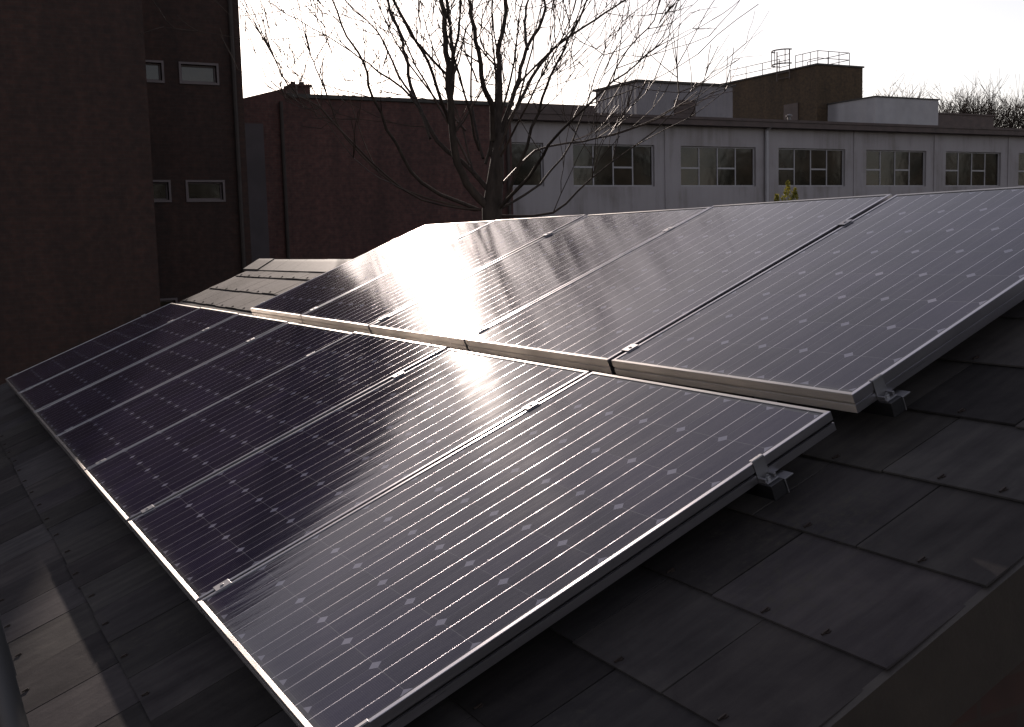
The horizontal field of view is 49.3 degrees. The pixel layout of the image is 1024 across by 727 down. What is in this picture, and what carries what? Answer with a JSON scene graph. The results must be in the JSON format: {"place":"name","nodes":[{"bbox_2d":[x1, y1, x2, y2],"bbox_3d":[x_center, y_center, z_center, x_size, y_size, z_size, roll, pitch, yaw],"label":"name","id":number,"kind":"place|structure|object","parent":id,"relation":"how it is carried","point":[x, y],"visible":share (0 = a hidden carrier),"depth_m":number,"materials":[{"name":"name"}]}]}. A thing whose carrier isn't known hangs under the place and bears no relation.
{"place":"outdoors","nodes":[
{"label":"outdoors","id":0,"kind":"place"},
{"bbox_2d":[0,0,160,384],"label":"brick wing","id":1,"kind":"structure","parent":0,"point":[78,256],"depth_m":20.28,"materials":[{"name":"brown brick"}]},
{"bbox_2d":[142,0,251,306],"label":"brick block","id":2,"kind":"structure","parent":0,"point":[198,141],"depth_m":26.18,"materials":[{"name":"brick"}]},
{"bbox_2d":[145,60,164,82],"bbox_3d":[-8.480,-6.683,25.505,0.980,0.500,0.190,-5,7,-28],"label":"window","id":3,"kind":"structure","parent":2,"relation":"in","point":[153,72],"depth_m":25.65,"materials":[{"name":"glass"}]},
{"bbox_2d":[153,180,171,201],"bbox_3d":[-8.407,-3.985,25.799,0.980,0.510,0.190,-5,7,-28],"label":"window","id":4,"kind":"structure","parent":2,"relation":"in","point":[160,190],"depth_m":25.95,"materials":[{"name":"glass"}]},
{"bbox_2d":[160,298,177,306],"bbox_3d":[-8.334,-1.267,26.096,0.980,0.500,0.190,-5,7,-28],"label":"window","id":5,"kind":"structure","parent":2,"relation":"in","point":[163,301],"depth_m":26.21,"materials":[{"name":"glass"}]},
{"bbox_2d":[178,61,219,84],"bbox_3d":[-7.348,-6.780,26.116,0.920,0.500,0.190,-5,7,-28],"label":"window","id":6,"kind":"structure","parent":2,"relation":"in","point":[188,74],"depth_m":26.14,"materials":[{"name":"glass"}]},
{"bbox_2d":[185,180,225,201],"bbox_3d":[-7.275,-4.082,26.410,0.920,0.510,0.190,-5,7,-28],"label":"window","id":7,"kind":"structure","parent":2,"relation":"in","point":[195,192],"depth_m":26.44,"materials":[{"name":"glass"}]},
{"bbox_2d":[241,0,328,15],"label":"overhead wire","id":8,"kind":"object","parent":2,"relation":"attached to","point":[285,10],"visible":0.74,"depth_m":27.38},
{"bbox_2d":[243,81,513,262],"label":"brick range","id":9,"kind":"structure","parent":0,"point":[317,193],"depth_m":34.27,"materials":[{"name":"brick"}]},
{"bbox_2d":[238,0,1023,127],"label":"sky","id":10,"kind":"structure","parent":0,"point":[931,42],"materials":[{"name":"white"}]},
{"bbox_2d":[511,103,1023,218],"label":"white block","id":11,"kind":"structure","parent":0,"point":[694,162],"depth_m":42.75,"materials":[{"name":"paint"}]},
{"bbox_2d":[512,143,542,185],"bbox_3d":[0.471,-6.857,38.474,1.296,1.486,0.060,-5,7,-28],"label":"window","id":12,"kind":"structure","parent":11,"relation":"in","point":[524,170],"depth_m":38.51,"materials":[{"name":"glass"}]},
{"bbox_2d":[573,144,652,185],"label":"window","id":13,"kind":"structure","parent":11,"relation":"in","point":[635,167],"depth_m":40.22,"materials":[{"name":"glass"}]},
{"bbox_2d":[593,79,735,117],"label":"metal plant room","id":14,"kind":"object","parent":11,"relation":"on","point":[721,105],"visible":0.46,"depth_m":44.94,"materials":[{"name":"metal"}]},
{"bbox_2d":[681,146,753,185],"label":"window","id":15,"kind":"structure","parent":11,"relation":"in","point":[700,166],"depth_m":42.43,"materials":[{"name":"glass"}]},
{"bbox_2d":[721,63,864,120],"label":"brick plant room","id":16,"kind":"object","parent":11,"relation":"on","point":[808,92],"visible":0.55,"depth_m":54.74,"materials":[{"name":"brick"}]},
{"bbox_2d":[771,48,791,81],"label":"access ladder","id":17,"kind":"object","parent":16,"relation":"attached to","point":[785,62],"visible":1,"depth_m":54.96,"materials":[{"name":"grey metal"}]},
{"bbox_2d":[730,50,849,79],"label":"guard rail","id":18,"kind":"object","parent":16,"relation":"on","point":[810,59],"visible":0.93,"depth_m":54.78,"materials":[{"name":"grey metal"}]},
{"bbox_2d":[784,103,797,119],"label":"door","id":19,"kind":"structure","parent":16,"relation":"in","point":[792,109],"depth_m":55.04,"materials":[{"name":"grey paint"}]},
{"bbox_2d":[779,148,842,185],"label":"window","id":20,"kind":"structure","parent":11,"relation":"in","point":[802,167],"depth_m":44.68,"materials":[{"name":"glass"}]},
{"bbox_2d":[827,96,939,124],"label":"pale plant room","id":21,"kind":"object","parent":11,"relation":"on","point":[895,110],"visible":0.68,"depth_m":52.35,"materials":[{"name":"paint"}]},
{"bbox_2d":[866,150,924,185],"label":"window","id":22,"kind":"structure","parent":11,"relation":"in","point":[883,167],"depth_m":46.90,"materials":[{"name":"glass"}]},
{"bbox_2d":[938,112,994,126],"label":"roof hatch box","id":23,"kind":"object","parent":11,"relation":"on","point":[963,119],"visible":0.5,"depth_m":57.13,"materials":[{"name":"brown paint"}]},
{"bbox_2d":[945,152,998,185],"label":"window","id":24,"kind":"structure","parent":11,"relation":"in","point":[962,168],"depth_m":49.16,"materials":[{"name":"glass"}]},
{"bbox_2d":[1018,153,1023,185],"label":"window","id":25,"kind":"structure","parent":11,"relation":"in","point":[1021,155],"depth_m":50.72,"materials":[{"name":"glass"}]},
{"label":"ground","id":26,"kind":"structure","parent":0,"visible":0},
{"bbox_2d":[139,0,768,220],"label":"bare tree","id":27,"kind":"object","parent":26,"relation":"on","point":[491,204],"visible":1,"depth_m":13.84,"materials":[{"name":"brown plant"}]},
{"bbox_2d":[0,259,1023,726],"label":"slate roof house","id":28,"kind":"structure","parent":26,"relation":"on","point":[866,569],"depth_m":2.32,"materials":[{"name":"grey stone"}]},
{"bbox_2d":[14,373,371,726],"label":"mounting rail","id":29,"kind":"object","parent":28,"relation":"attached to","point":[227,582],"visible":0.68,"depth_m":2.90,"materials":[{"name":"metal"}]},
{"bbox_2d":[5,303,199,398],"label":"solar panel","id":30,"kind":"object","parent":29,"relation":"on","point":[32,376],"visible":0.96,"depth_m":7.96,"materials":[{"name":"paint"}]},
{"bbox_2d":[18,307,238,416],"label":"solar panel","id":31,"kind":"object","parent":29,"relation":"attached to","point":[58,387],"visible":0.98,"depth_m":7.05,"materials":[{"name":"paint"}]},
{"bbox_2d":[34,314,287,443],"bbox_3d":[-1.971,0.048,6.229,1.314,0.048,0.990,-29,18,-23],"label":"solar panel","id":32,"kind":"object","parent":29,"relation":"on","point":[138,379],"visible":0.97,"depth_m":6.17,"materials":[{"name":"paint"}]},
{"bbox_2d":[55,322,351,477],"bbox_3d":[-1.486,0.131,5.346,1.315,0.049,0.990,-29,18,-23],"label":"solar panel","id":33,"kind":"object","parent":29,"relation":"attached to","point":[115,430],"visible":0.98,"depth_m":5.29,"materials":[{"name":"paint"}]},
{"bbox_2d":[84,332,446,531],"bbox_3d":[-1.005,0.211,4.462,1.314,0.048,0.990,-29,18,-23],"label":"solar panel","id":34,"kind":"object","parent":29,"relation":"attached to","point":[154,470],"visible":0.98,"depth_m":4.37,"materials":[{"name":"paint"}]},
{"bbox_2d":[128,348,589,615],"bbox_3d":[-0.519,0.298,3.581,1.314,0.048,0.990,-29,18,-23],"label":"solar panel","id":35,"kind":"object","parent":29,"relation":"attached to","point":[200,540],"visible":0.98,"depth_m":3.48,"materials":[{"name":"paint"}]},
{"bbox_2d":[198,372,835,726],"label":"solar panel","id":36,"kind":"object","parent":29,"relation":"attached to","point":[406,602],"visible":1,"depth_m":2.54,"materials":[{"name":"glass"}]},
{"bbox_2d":[141,314,792,500],"bbox_3d":[-1.076,-0.059,5.554,0.182,0.133,7.130,-29,18,-23],"label":"mounting rail","id":37,"kind":"object","parent":28,"relation":"attached to","point":[771,485],"visible":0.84,"depth_m":2.43,"materials":[{"name":"metal"}]},
{"bbox_2d":[260,301,910,416],"bbox_3d":[-0.282,-0.149,4.824,0.182,0.133,5.110,-29,18,-23],"label":"mounting rail","id":38,"kind":"object","parent":28,"relation":"attached to","point":[890,403],"visible":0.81,"depth_m":2.58,"materials":[{"name":"metal"}]},
{"bbox_2d":[250,220,493,322],"bbox_3d":[-0.859,-0.574,6.779,1.314,0.048,0.990,-29,18,-23],"label":"solar panel","id":39,"kind":"object","parent":38,"relation":"attached to","point":[294,304],"visible":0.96,"depth_m":6.72,"materials":[{"name":"paint"}]},
{"bbox_2d":[301,214,585,333],"bbox_3d":[-0.377,-0.491,5.896,1.314,0.048,0.990,-29,18,-23],"label":"solar panel","id":40,"kind":"object","parent":38,"relation":"attached to","point":[362,308],"visible":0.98,"depth_m":5.82,"materials":[{"name":"paint"}]},
{"bbox_2d":[369,207,709,349],"bbox_3d":[0.109,-0.406,5.014,1.314,0.048,0.990,-29,18,-23],"label":"solar panel","id":41,"kind":"object","parent":38,"relation":"attached to","point":[455,315],"visible":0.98,"depth_m":4.93,"materials":[{"name":"paint"}]},
{"bbox_2d":[465,194,891,373],"bbox_3d":[0.590,-0.325,4.130,1.314,0.048,0.990,-29,18,-23],"label":"solar panel","id":42,"kind":"object","parent":38,"relation":"attached to","point":[599,319],"visible":0.97,"depth_m":4.03,"materials":[{"name":"paint"}]},
{"bbox_2d":[611,186,1023,412],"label":"solar panel","id":43,"kind":"object","parent":38,"relation":"attached to","point":[896,290],"visible":1,"depth_m":3.12,"materials":[{"name":"paint"}]},
{"bbox_2d":[391,219,852,240],"bbox_3d":[0.499,-0.586,5.211,0.182,0.133,5.110,-29,18,-23],"label":"mounting rail","id":44,"kind":"object","parent":28,"relation":"attached to","point":[842,223],"visible":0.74,"depth_m":4.71,"materials":[{"name":"metal"}]},
{"bbox_2d":[774,180,798,201],"bbox_3d":[7.356,-2.081,29.954,1.831,5.642,1.270,-5,7,-28],"label":"evergreen bush","id":45,"kind":"object","parent":26,"relation":"on","point":[787,189],"visible":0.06,"depth_m":29.69,"materials":[{"name":"green plant"}]},
{"bbox_2d":[862,70,937,97],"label":"distant tree","id":46,"kind":"object","parent":26,"relation":"on","point":[901,89],"visible":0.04,"depth_m":81.47,"materials":[{"name":"brown plant"}]},
{"bbox_2d":[873,83,968,112],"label":"distant tree","id":47,"kind":"object","parent":26,"relation":"on","point":[920,95],"visible":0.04,"depth_m":82.86,"materials":[{"name":"brown plant"}]},
{"bbox_2d":[873,75,1007,124],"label":"distant tree","id":48,"kind":"object","parent":26,"relation":"on","point":[956,104],"visible":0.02,"depth_m":79.24,"materials":[{"name":"brown plant"}]},
{"bbox_2d":[917,70,1023,127],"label":"distant tree","id":49,"kind":"object","parent":26,"relation":"on","point":[967,98],"visible":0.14,"depth_m":81.81,"materials":[{"name":"brown plant"}]},
{"bbox_2d":[931,75,1023,128],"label":"distant tree","id":50,"kind":"object","parent":26,"relation":"on","point":[988,106],"visible":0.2,"depth_m":79.87,"materials":[{"name":"brown plant"}]},
{"bbox_2d":[944,84,1023,127],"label":"distant tree","id":51,"kind":"object","parent":26,"relation":"on","point":[992,107],"visible":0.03,"depth_m":83.12,"materials":[{"name":"brown plant"}]},
{"bbox_2d":[981,75,1023,128],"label":"distant tree","id":52,"kind":"object","parent":26,"relation":"on","point":[1019,113],"visible":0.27,"depth_m":79.96,"materials":[{"name":"brown plant"}]}
]}

